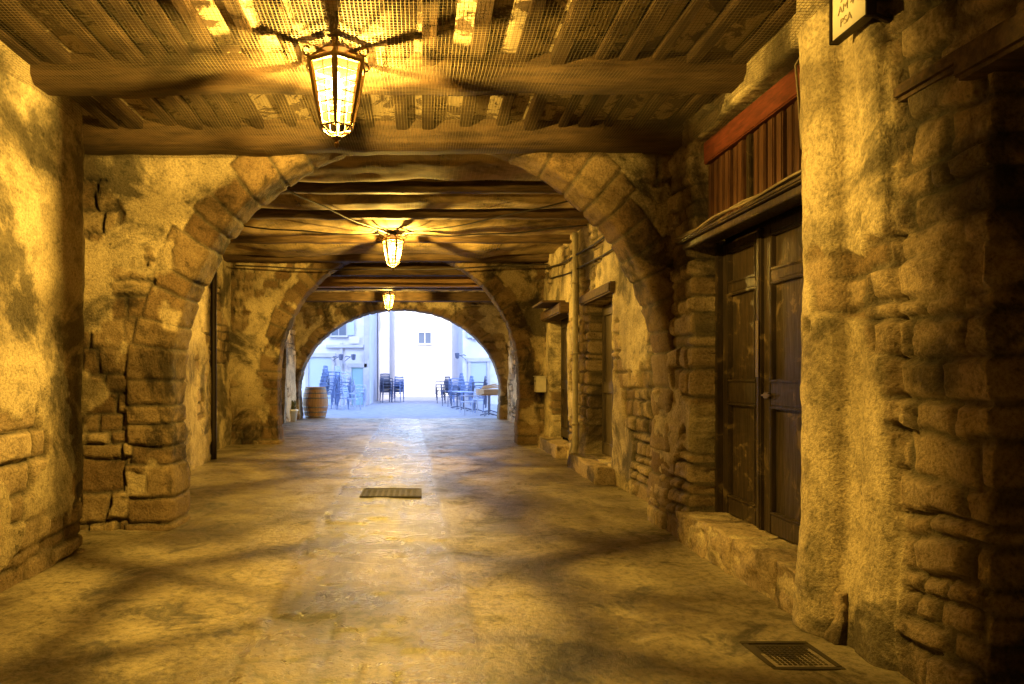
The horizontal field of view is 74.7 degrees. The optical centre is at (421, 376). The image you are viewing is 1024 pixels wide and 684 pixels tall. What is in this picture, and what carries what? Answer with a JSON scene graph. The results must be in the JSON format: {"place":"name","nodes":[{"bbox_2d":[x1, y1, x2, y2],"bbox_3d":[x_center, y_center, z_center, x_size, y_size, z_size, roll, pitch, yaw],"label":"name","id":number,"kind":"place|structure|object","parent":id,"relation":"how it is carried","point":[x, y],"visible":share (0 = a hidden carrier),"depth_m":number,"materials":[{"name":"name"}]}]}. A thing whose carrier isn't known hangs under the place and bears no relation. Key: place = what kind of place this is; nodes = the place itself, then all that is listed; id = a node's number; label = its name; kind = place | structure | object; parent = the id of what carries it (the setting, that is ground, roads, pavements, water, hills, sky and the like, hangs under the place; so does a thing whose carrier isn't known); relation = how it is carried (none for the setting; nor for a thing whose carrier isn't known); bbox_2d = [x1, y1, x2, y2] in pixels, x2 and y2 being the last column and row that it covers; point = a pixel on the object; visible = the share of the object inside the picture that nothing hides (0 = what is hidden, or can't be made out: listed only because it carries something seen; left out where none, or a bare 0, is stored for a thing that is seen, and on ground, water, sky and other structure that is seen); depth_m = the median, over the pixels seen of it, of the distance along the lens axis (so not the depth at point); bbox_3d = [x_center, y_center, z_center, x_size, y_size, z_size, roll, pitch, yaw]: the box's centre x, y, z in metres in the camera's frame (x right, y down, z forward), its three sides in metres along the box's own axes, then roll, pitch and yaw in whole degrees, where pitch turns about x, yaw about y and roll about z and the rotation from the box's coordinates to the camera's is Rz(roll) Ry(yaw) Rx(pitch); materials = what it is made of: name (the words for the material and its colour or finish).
{"place":"outdoors","nodes":[
{"label":"outdoors","id":0,"kind":"place"},
{"bbox_2d":[301,313,377,404],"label":"walls","id":1,"kind":"structure","parent":0,"point":[373,352],"depth_m":32.00,"materials":[{"name":"white paint"}]},
{"bbox_2d":[305,353,335,404],"bbox_3d":[-4.900,0.100,31.948,1.500,2.500,0.097,0,0,0],"label":"door surround","id":2,"kind":"object","parent":1,"relation":"attached to","point":[331,355],"visible":0.51,"depth_m":31.92,"materials":[{"name":"white stone"}]},
{"bbox_2d":[309,357,330,404],"bbox_3d":[-4.900,0.200,31.983,1.100,2.300,0.026,0,0,0],"label":"door","id":3,"kind":"structure","parent":2,"relation":"in","point":[316,364],"depth_m":31.97,"materials":[{"name":"wood"}]},
{"bbox_2d":[333,354,342,360],"bbox_3d":[-4.016,-0.914,31.758,0.691,0.352,0.233,0,0,44],"label":"wall street lamp","id":4,"kind":"object","parent":1,"relation":"attached to","point":[340,356],"visible":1,"depth_m":31.52,"materials":[{"name":"blue metal"}]},
{"bbox_2d":[329,324,347,336],"bbox_3d":[-4.000,-2.645,31.928,0.900,1.470,0.137,0,0,0],"label":"window frame","id":5,"kind":"object","parent":1,"relation":"attached to","point":[338,335],"visible":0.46,"depth_m":31.86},
{"bbox_2d":[332,324,345,334],"bbox_3d":[-4.000,-2.650,31.988,0.700,1.300,0.016,0,0,0],"label":"window glass","id":6,"kind":"object","parent":5,"relation":"in","point":[342,330],"visible":0.36,"depth_m":31.98,"materials":[{"name":"glass"}]},
{"bbox_2d":[347,321,353,334],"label":"shutters","id":7,"kind":"object","parent":5,"relation":"attached to","point":[350,328],"visible":0.25,"depth_m":31.90,"materials":[{"name":"white wood"}]},
{"bbox_2d":[326,315,368,404],"bbox_3d":[-3.560,-2.850,31.924,2.080,8.400,0.148,0,0,0],"label":"pilaster","id":8,"kind":"object","parent":1,"relation":"attached to","point":[341,346],"visible":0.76,"depth_m":31.90,"materials":[{"name":"paint"}]},
{"bbox_2d":[349,336,358,343],"bbox_3d":[-3.250,-1.775,31.880,0.500,0.350,0.040,0,0,0],"label":"shop sign board","id":9,"kind":"object","parent":8,"relation":"attached to","point":[353,339],"visible":1,"depth_m":31.86,"materials":[{"name":"white"}]},
{"bbox_2d":[345,354,355,360],"bbox_3d":[-3.416,-0.914,31.708,0.691,0.352,0.233,0,0,44],"label":"wall street lamp","id":10,"kind":"object","parent":1,"relation":"attached to","point":[353,356],"visible":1,"depth_m":31.48,"materials":[{"name":"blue metal"}]},
{"bbox_2d":[347,363,365,404],"bbox_3d":[-3.100,0.350,31.948,0.950,2.000,0.097,0,0,0],"label":"door surround","id":11,"kind":"object","parent":1,"relation":"attached to","point":[350,366],"visible":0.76,"depth_m":31.91,"materials":[{"name":"white stone"}]},
{"bbox_2d":[352,368,362,404],"bbox_3d":[-3.100,0.450,31.983,0.550,1.800,0.026,0,0,0],"label":"door","id":12,"kind":"structure","parent":11,"relation":"in","point":[357,375],"depth_m":31.97,"materials":[{"name":"wood"}]},
{"bbox_2d":[314,262,484,291],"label":"lath deck","id":13,"kind":"structure","parent":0,"point":[400,291],"depth_m":19.47,"materials":[{"name":"brown wood"}]},
{"bbox_2d":[381,291,394,311],"bbox_3d":[-0.900,-2.145,18.200,0.423,0.740,0.429,0,0,0],"label":"hanging lantern","id":14,"kind":"object","parent":13,"relation":"hanging from","point":[389,295],"visible":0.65,"depth_m":18.15,"materials":[{"name":"yellow glass"}]},
{"bbox_2d":[305,263,490,301],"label":"beams","id":15,"kind":"structure","parent":13,"relation":"attached to","point":[399,297],"depth_m":17.25,"materials":[{"name":"brown wood"}]},
{"bbox_2d":[303,397,496,418],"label":"street pavement","id":16,"kind":"structure","parent":0,"point":[419,408],"depth_m":26.89,"materials":[{"name":"grey stone"}]},
{"bbox_2d":[303,387,327,417],"bbox_3d":[-3.520,0.840,21.950,0.841,1.020,0.841,0,0,0],"label":"wooden barrel","id":17,"kind":"object","parent":16,"relation":"on","point":[315,402],"visible":0.98,"depth_m":21.62,"materials":[{"name":"brown wood"}]},
{"bbox_2d":[319,365,339,408],"bbox_3d":[-3.987,0.431,28.589,0.832,1.860,0.568,0,0,10],"label":"chair stack","id":18,"kind":"object","parent":16,"relation":"on","point":[325,376],"visible":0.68,"depth_m":28.34,"materials":[{"name":"metal"}]},
{"bbox_2d":[331,366,351,406],"bbox_3d":[-3.690,0.431,30.278,0.832,1.860,0.568,0,0,20],"label":"chair stack","id":19,"kind":"object","parent":16,"relation":"on","point":[338,368],"visible":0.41,"depth_m":30.16,"materials":[{"name":"metal"}]},
{"bbox_2d":[334,376,350,408],"bbox_3d":[-3.339,0.656,28.001,0.727,1.410,0.568,0,0,-5],"label":"chair stack","id":20,"kind":"object","parent":16,"relation":"on","point":[337,387],"visible":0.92,"depth_m":27.73,"materials":[{"name":"metal"}]},
{"bbox_2d":[342,386,360,409],"bbox_3d":[-2.889,0.871,27.211,0.622,0.960,0.568,0,0,16],"label":"terrace chair","id":21,"kind":"object","parent":16,"relation":"on","point":[347,393],"visible":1,"depth_m":27.20,"materials":[{"name":"metal"}]},
{"bbox_2d":[351,379,366,406],"bbox_3d":[-2.906,0.731,30.599,0.692,1.260,0.568,0,0,-10],"label":"chair stack","id":22,"kind":"object","parent":16,"relation":"on","point":[354,388],"visible":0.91,"depth_m":30.37,"materials":[{"name":"metal"}]},
{"bbox_2d":[379,373,392,402],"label":"chair stack","id":23,"kind":"object","parent":16,"relation":"on","point":[385,385],"visible":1,"depth_m":35.38,"materials":[{"name":"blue metal"}]},
{"bbox_2d":[378,311,394,400],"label":"terraced house","id":24,"kind":"structure","parent":16,"relation":"on","point":[386,341],"depth_m":38.00,"materials":[{"name":"paint"}]},
{"bbox_2d":[390,376,403,401],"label":"chair stack","id":25,"kind":"object","parent":16,"relation":"on","point":[398,385],"visible":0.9,"depth_m":36.11,"materials":[{"name":"grey metal"}]},
{"bbox_2d":[435,376,450,403],"bbox_3d":[1.140,0.656,33.994,0.727,1.410,0.568,0,0,-30],"label":"chair stack","id":26,"kind":"object","parent":16,"relation":"on","point":[446,384],"visible":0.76,"depth_m":34.06,"materials":[{"name":"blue metal"}]},
{"bbox_2d":[442,385,458,405],"bbox_3d":[1.337,0.871,30.519,0.622,0.960,0.568,0,0,-27],"label":"terrace chair","id":27,"kind":"object","parent":16,"relation":"on","point":[455,389],"visible":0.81,"depth_m":30.61,"materials":[{"name":"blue metal"}]},
{"bbox_2d":[448,373,465,403],"bbox_3d":[1.721,0.581,31.995,0.762,1.560,0.568,0,0,-10],"label":"chair stack","id":28,"kind":"object","parent":16,"relation":"on","point":[454,384],"visible":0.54,"depth_m":31.78,"materials":[{"name":"metal"}]},
{"bbox_2d":[452,391,471,409],"bbox_3d":[1.750,0.985,27.600,0.720,0.754,0.720,0,0,-23],"label":"bistro table","id":29,"kind":"object","parent":16,"relation":"on","point":[463,398],"visible":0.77,"depth_m":27.62,"materials":[{"name":"blue metal"}]},
{"bbox_2d":[458,376,475,405],"bbox_3d":[2.089,0.656,30.598,0.727,1.410,0.568,0,0,-10],"label":"chair stack","id":30,"kind":"object","parent":16,"relation":"on","point":[468,388],"visible":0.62,"depth_m":30.39,"materials":[{"name":"metal"}]},
{"bbox_2d":[459,388,479,414],"bbox_3d":[1.740,0.871,23.911,0.622,0.960,0.568,0,0,-16],"label":"terrace chair","id":31,"kind":"object","parent":16,"relation":"on","point":[475,397],"visible":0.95,"depth_m":24.01,"materials":[{"name":"grey metal"}]},
{"bbox_2d":[463,392,481,410],"bbox_3d":[2.100,0.985,26.400,0.720,0.754,0.720,0,0,-17],"label":"bistro table","id":32,"kind":"object","parent":16,"relation":"on","point":[474,402],"visible":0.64,"depth_m":26.37,"materials":[{"name":"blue metal"}]},
{"bbox_2d":[464,387,484,412],"bbox_3d":[2.029,0.871,25.229,0.622,0.960,0.568,0,0,-44],"label":"terrace chair","id":33,"kind":"object","parent":16,"relation":"on","point":[481,396],"visible":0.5,"depth_m":25.20,"materials":[{"name":"grey metal"}]},
{"bbox_2d":[472,376,487,407],"bbox_3d":[2.589,0.656,29.202,0.727,1.410,0.568,0,0,10],"label":"chair stack","id":34,"kind":"object","parent":16,"relation":"on","point":[485,383],"visible":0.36,"depth_m":28.96,"materials":[{"name":"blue metal"}]},
{"bbox_2d":[476,394,497,415],"bbox_3d":[2.350,0.985,23.200,0.720,0.754,0.720,0,0,-11],"label":"bistro table","id":35,"kind":"object","parent":16,"relation":"on","point":[488,413],"visible":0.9,"depth_m":23.17,"materials":[{"name":"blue metal"}]},
{"bbox_2d":[476,383,497,393],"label":"stacked table tops","id":36,"kind":"object","parent":35,"relation":"on","point":[486,389],"visible":0.75,"depth_m":22.93,"materials":[{"name":"brown wood"}]},
{"bbox_2d":[482,395,496,412],"bbox_3d":[2.600,0.985,25.300,0.720,0.754,0.720,0,0,-6],"label":"bistro table","id":37,"kind":"object","parent":16,"relation":"on","point":[490,407],"visible":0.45,"depth_m":25.30,"materials":[{"name":"blue metal"}]},
{"bbox_2d":[395,311,451,396],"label":"walls","id":38,"kind":"structure","parent":0,"point":[421,369],"depth_m":46.00,"materials":[{"name":"white paint"}]},
{"bbox_2d":[417,331,431,344],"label":"window frame","id":39,"kind":"object","parent":38,"relation":"attached to","point":[418,343],"visible":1,"depth_m":45.93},
{"bbox_2d":[419,333,430,342],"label":"window glass","id":40,"kind":"object","parent":39,"relation":"in","point":[424,337],"visible":1,"depth_m":45.98,"materials":[{"name":"glass"}]},
{"bbox_2d":[0,418,914,683],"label":"passage floor","id":41,"kind":"structure","parent":0,"point":[495,554],"depth_m":4.25,"materials":[{"name":"beige stone"}]},
{"bbox_2d":[0,42,296,592],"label":"plastered stone wall","id":42,"kind":"structure","parent":41,"relation":"on","point":[42,261],"depth_m":4.59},
{"bbox_2d":[210,271,216,459],"bbox_3d":[-3.360,-0.460,10.700,0.100,3.580,0.100,0,0,0],"label":"drain pipe","id":43,"kind":"object","parent":42,"relation":"attached to","point":[213,347],"visible":0.83,"depth_m":10.66,"materials":[{"name":"black metal"}]},
{"bbox_2d":[235,189,612,278],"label":"overhead cables","id":44,"kind":"object","parent":42,"relation":"attached to","point":[408,234],"visible":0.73,"depth_m":9.97,"materials":[{"name":"black rubber"}]},
{"bbox_2d":[290,401,297,421],"bbox_3d":[-3.950,1.025,20.200,0.380,0.650,0.380,0,0,0],"label":"plant pot","id":45,"kind":"object","parent":41,"relation":"on","point":[293,412],"visible":0.68,"depth_m":20.09,"materials":[{"name":"grey ceramic"}]},
{"bbox_2d":[79,152,675,530],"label":"stone arch","id":46,"kind":"structure","parent":41,"relation":"on","point":[161,231],"depth_m":5.87,"materials":[{"name":"beige stone"}]},
{"bbox_2d":[359,488,421,497],"bbox_3d":[-0.350,1.357,7.725,0.700,0.030,0.550,0,0,0],"label":"drain grate","id":47,"kind":"object","parent":41,"relation":"on","point":[395,492],"visible":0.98,"depth_m":7.71,"materials":[{"name":"metal"}]},
{"bbox_2d":[228,262,563,444],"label":"stone arch","id":48,"kind":"structure","parent":41,"relation":"on","point":[267,303],"depth_m":13.27,"materials":[{"name":"beige stone"}]},
{"bbox_2d":[295,302,508,419],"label":"stone arch","id":49,"kind":"structure","parent":41,"relation":"on","point":[482,324],"depth_m":20.96,"materials":[{"name":"beige stone"}]},
{"bbox_2d":[538,436,568,457],"bbox_3d":[2.432,1.268,11.903,0.418,0.276,1.832,0,0,0],"label":"stone doorstep","id":50,"kind":"object","parent":41,"relation":"on","point":[555,447],"visible":0.74,"depth_m":11.64,"materials":[{"name":"beige stone"}]},
{"bbox_2d":[567,453,614,484],"bbox_3d":[2.409,1.270,9.156,0.469,0.279,1.724,0,0,0],"label":"stone doorstep","id":51,"kind":"object","parent":41,"relation":"on","point":[595,472],"visible":0.67,"depth_m":8.71,"materials":[{"name":"beige stone"}]},
{"bbox_2d":[676,511,847,644],"bbox_3d":[2.318,1.233,4.385,0.488,0.307,2.088,0,0,0],"label":"stone doorstep","id":52,"kind":"object","parent":41,"relation":"on","point":[759,570],"visible":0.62,"depth_m":4.24,"materials":[{"name":"beige stone"}]},
{"bbox_2d":[714,245,723,511],"bbox_3d":[2.450,0.015,4.575,0.120,2.170,1.710,0,0,0],"label":"frame","id":53,"kind":"object","parent":52,"relation":"on","point":[718,382],"visible":0.27,"depth_m":5.36,"materials":[{"name":"brown wood"}]},
{"bbox_2d":[723,232,756,525],"bbox_3d":[2.458,0.013,5.050,0.059,2.145,0.620,0,0,0],"label":"leaf","id":54,"kind":"object","parent":53,"relation":"attached to","point":[739,387],"visible":0.69,"depth_m":5.11,"materials":[{"name":"brown wood"}]},
{"bbox_2d":[764,211,803,544],"bbox_3d":[2.443,0.013,4.245,0.059,2.145,0.890,0,0,0],"label":"leaf","id":55,"kind":"object","parent":53,"relation":"attached to","point":[783,273],"visible":0.5,"depth_m":4.47,"materials":[{"name":"brown wood"}]},
{"bbox_2d":[761,393,770,398],"bbox_3d":[2.405,0.130,4.615,0.030,0.040,0.110,0,0,0],"label":"latch","id":56,"kind":"object","parent":55,"relation":"attached to","point":[766,395],"visible":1,"depth_m":4.61,"materials":[{"name":"gold metal"}]},
{"bbox_2d":[798,224,802,248],"bbox_3d":[2.416,-0.890,4.170,0.030,0.165,0.110,0,0,0],"label":"round vent","id":57,"kind":"object","parent":55,"relation":"attached to","point":[800,237],"visible":0.24,"depth_m":4.20,"materials":[{"name":"black rubber"}]},
{"bbox_2d":[757,228,763,529],"bbox_3d":[2.430,0.013,4.715,0.080,2.145,0.046,0,0,0],"label":"meeting bar","id":58,"kind":"object","parent":52,"relation":"on","point":[760,386],"visible":0.6,"depth_m":4.69,"materials":[{"name":"brown wood"}]},
{"bbox_2d":[755,320,758,376],"bbox_3d":[2.386,-0.200,4.715,0.005,0.400,0.040,0,0,0],"label":"lock plate","id":59,"kind":"object","parent":58,"relation":"attached to","point":[756,348],"visible":1,"depth_m":4.70,"materials":[{"name":"gold metal"}]},
{"bbox_2d":[507,0,1023,683],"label":"rubble stone wall","id":60,"kind":"structure","parent":41,"relation":"on","point":[911,536],"depth_m":3.10,"materials":[{"name":"beige stone"}]},
{"bbox_2d":[30,51,746,156],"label":"cross beams","id":61,"kind":"structure","parent":60,"relation":"attached to","point":[417,129],"depth_m":4.55,"materials":[{"name":"brown wood"}]},
{"bbox_2d":[0,0,795,130],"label":"joists","id":62,"kind":"object","parent":61,"relation":"attached to","point":[99,112],"depth_m":4.17,"materials":[{"name":"brown wood"}]},
{"bbox_2d":[302,9,369,148],"bbox_3d":[-0.500,-1.749,3.900,0.395,0.808,0.441,0,0,0],"label":"hanging lantern","id":63,"kind":"object","parent":62,"relation":"hanging from","point":[334,54],"visible":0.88,"depth_m":3.83,"materials":[{"name":"brown metal"}]},
{"bbox_2d":[0,0,781,120],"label":"lath deck","id":64,"kind":"structure","parent":62,"relation":"on","point":[415,41],"depth_m":4.19,"materials":[{"name":"brown wood"}]},
{"bbox_2d":[0,0,828,160],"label":"hanging net","id":65,"kind":"object","parent":61,"relation":"hanging from","point":[566,132],"visible":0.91,"depth_m":4.12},
{"bbox_2d":[318,277,481,287],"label":"pale beam","id":66,"kind":"structure","parent":60,"relation":"attached to","point":[397,282],"depth_m":15.60,"materials":[{"name":"brown wood"}]},
{"bbox_2d":[223,181,586,262],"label":"cross beams","id":67,"kind":"structure","parent":60,"relation":"attached to","point":[470,187],"depth_m":9.33,"materials":[{"name":"brown wood"}]},
{"bbox_2d":[222,154,587,262],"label":"plank ceiling","id":68,"kind":"structure","parent":67,"relation":"attached to","point":[416,169],"depth_m":8.83,"materials":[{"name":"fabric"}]},
{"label":"joists","id":69,"kind":"object","parent":67,"relation":"attached to","visible":0},
{"bbox_2d":[379,231,406,270],"bbox_3d":[-0.450,-2.021,10.400,0.436,0.732,0.410,0,0,0],"label":"hanging lantern","id":70,"kind":"object","parent":69,"relation":"hanging from","point":[396,237],"visible":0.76,"depth_m":10.37,"materials":[{"name":"glass"}]},
{"bbox_2d":[533,376,546,391],"bbox_3d":[2.335,0.140,13.075,0.230,0.320,0.290,0,0,0],"label":"mailbox","id":71,"kind":"object","parent":60,"relation":"attached to","point":[539,383],"visible":1,"depth_m":12.95,"materials":[{"name":"white metal"}]},
{"bbox_2d":[532,300,564,307],"bbox_3d":[2.255,-1.290,11.800,0.410,0.040,1.000,0,0,0],"label":"shelf awning","id":72,"kind":"object","parent":60,"relation":"attached to","point":[546,304],"visible":0.74,"depth_m":11.47,"materials":[{"name":"brown wood"}]},
{"bbox_2d":[540,302,568,321],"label":"wooden lintel","id":73,"kind":"structure","parent":60,"relation":"on","point":[558,311],"depth_m":11.57,"materials":[{"name":"brown wood"}]},
{"bbox_2d":[561,318,568,438],"bbox_3d":[2.683,0.035,12.312,0.059,2.230,0.715,0,0,0],"label":"leaf","id":74,"kind":"object","parent":60,"relation":"attached to","point":[564,415],"visible":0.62,"depth_m":12.48,"materials":[{"name":"brown wood"}]},
{"bbox_2d":[572,232,578,452],"bbox_3d":[2.400,-0.460,10.350,0.116,3.580,0.116,0,0,0],"label":"drain pipe","id":75,"kind":"object","parent":60,"relation":"attached to","point":[575,353],"visible":0.97,"depth_m":10.31,"materials":[{"name":"brown metal"}]},
{"bbox_2d":[579,281,614,305],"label":"wooden lintel","id":76,"kind":"structure","parent":60,"relation":"on","point":[602,292],"depth_m":8.94,"materials":[{"name":"brown wood"}]},
{"bbox_2d":[602,304,613,456],"bbox_3d":[2.683,0.050,9.463,0.059,2.200,0.615,0,0,0],"label":"leaf","id":77,"kind":"object","parent":60,"relation":"attached to","point":[607,385],"visible":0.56,"depth_m":9.59,"materials":[{"name":"brown wood"}]},
{"bbox_2d":[674,58,801,249],"bbox_3d":[2.245,-1.458,4.425,0.331,0.837,2.152,0,0,0],"label":"door canopy","id":78,"kind":"object","parent":60,"relation":"attached to","point":[781,196],"visible":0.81,"depth_m":4.37,"materials":[{"name":"brown wood"}]},
{"bbox_2d":[704,65,801,222],"bbox_3d":[2.345,-1.531,4.560,0.090,0.762,1.720,0,0,0],"label":"slatted transom","id":79,"kind":"object","parent":60,"relation":"attached to","point":[753,149],"visible":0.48,"depth_m":4.61,"materials":[{"name":"brown wood"}]},
{"bbox_2d":[730,204,801,242],"bbox_3d":[2.580,-0.450,4.550,0.040,3.200,1.900,0,0,0],"label":"door frame","id":80,"kind":"structure","parent":60,"relation":"attached to","point":[764,224],"depth_m":4.92,"materials":[{"name":"brown wood"}]},
{"bbox_2d":[829,0,892,44],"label":"enamel sign","id":81,"kind":"object","parent":60,"relation":"attached to","point":[848,18],"visible":0.99,"depth_m":3.18,"materials":[{"name":"white metal"}]},
{"bbox_2d":[893,47,959,102],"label":"wooden lintel","id":82,"kind":"structure","parent":60,"relation":"on","point":[936,71],"depth_m":2.84,"materials":[{"name":"brown wood"}]},
{"bbox_2d":[954,9,1023,80],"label":"wooden lintel","id":83,"kind":"structure","parent":60,"relation":"on","point":[999,47],"depth_m":2.49,"materials":[{"name":"brown wood"}]},
{"bbox_2d":[740,641,845,670],"bbox_3d":[1.790,1.361,3.215,0.340,0.030,0.330,0,0,0],"label":"drain grate","id":84,"kind":"object","parent":41,"relation":"on","point":[790,651],"visible":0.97,"depth_m":3.23,"materials":[{"name":"metal"}]},
{"bbox_2d":[452,323,497,403],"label":"walls","id":85,"kind":"structure","parent":0,"point":[462,343],"depth_m":33.00,"materials":[{"name":"white paint"}]},
{"bbox_2d":[455,353,465,359],"bbox_3d":[1.916,-1.014,32.758,0.691,0.352,0.233,0,0,-44],"label":"wall street lamp","id":86,"kind":"object","parent":85,"relation":"attached to","point":[457,355],"visible":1,"depth_m":32.53,"materials":[{"name":"blue metal"}]},
{"bbox_2d":[467,358,490,403],"bbox_3d":[2.850,0.200,32.949,1.200,2.300,0.097,0,0,0],"label":"door surround","id":87,"kind":"object","parent":85,"relation":"attached to","point":[470,360],"visible":0.73,"depth_m":32.92,"materials":[{"name":"white stone"}]},
{"bbox_2d":[471,362,486,403],"bbox_3d":[2.850,0.300,32.983,0.800,2.100,0.026,0,0,0],"label":"door","id":88,"kind":"structure","parent":87,"relation":"in","point":[478,371],"depth_m":32.97,"materials":[{"name":"wood"}]},
{"bbox_2d":[564,237,729,319],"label":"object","id":89,"kind":"object","parent":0,"point":[727,240],"depth_m":7.17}
]}

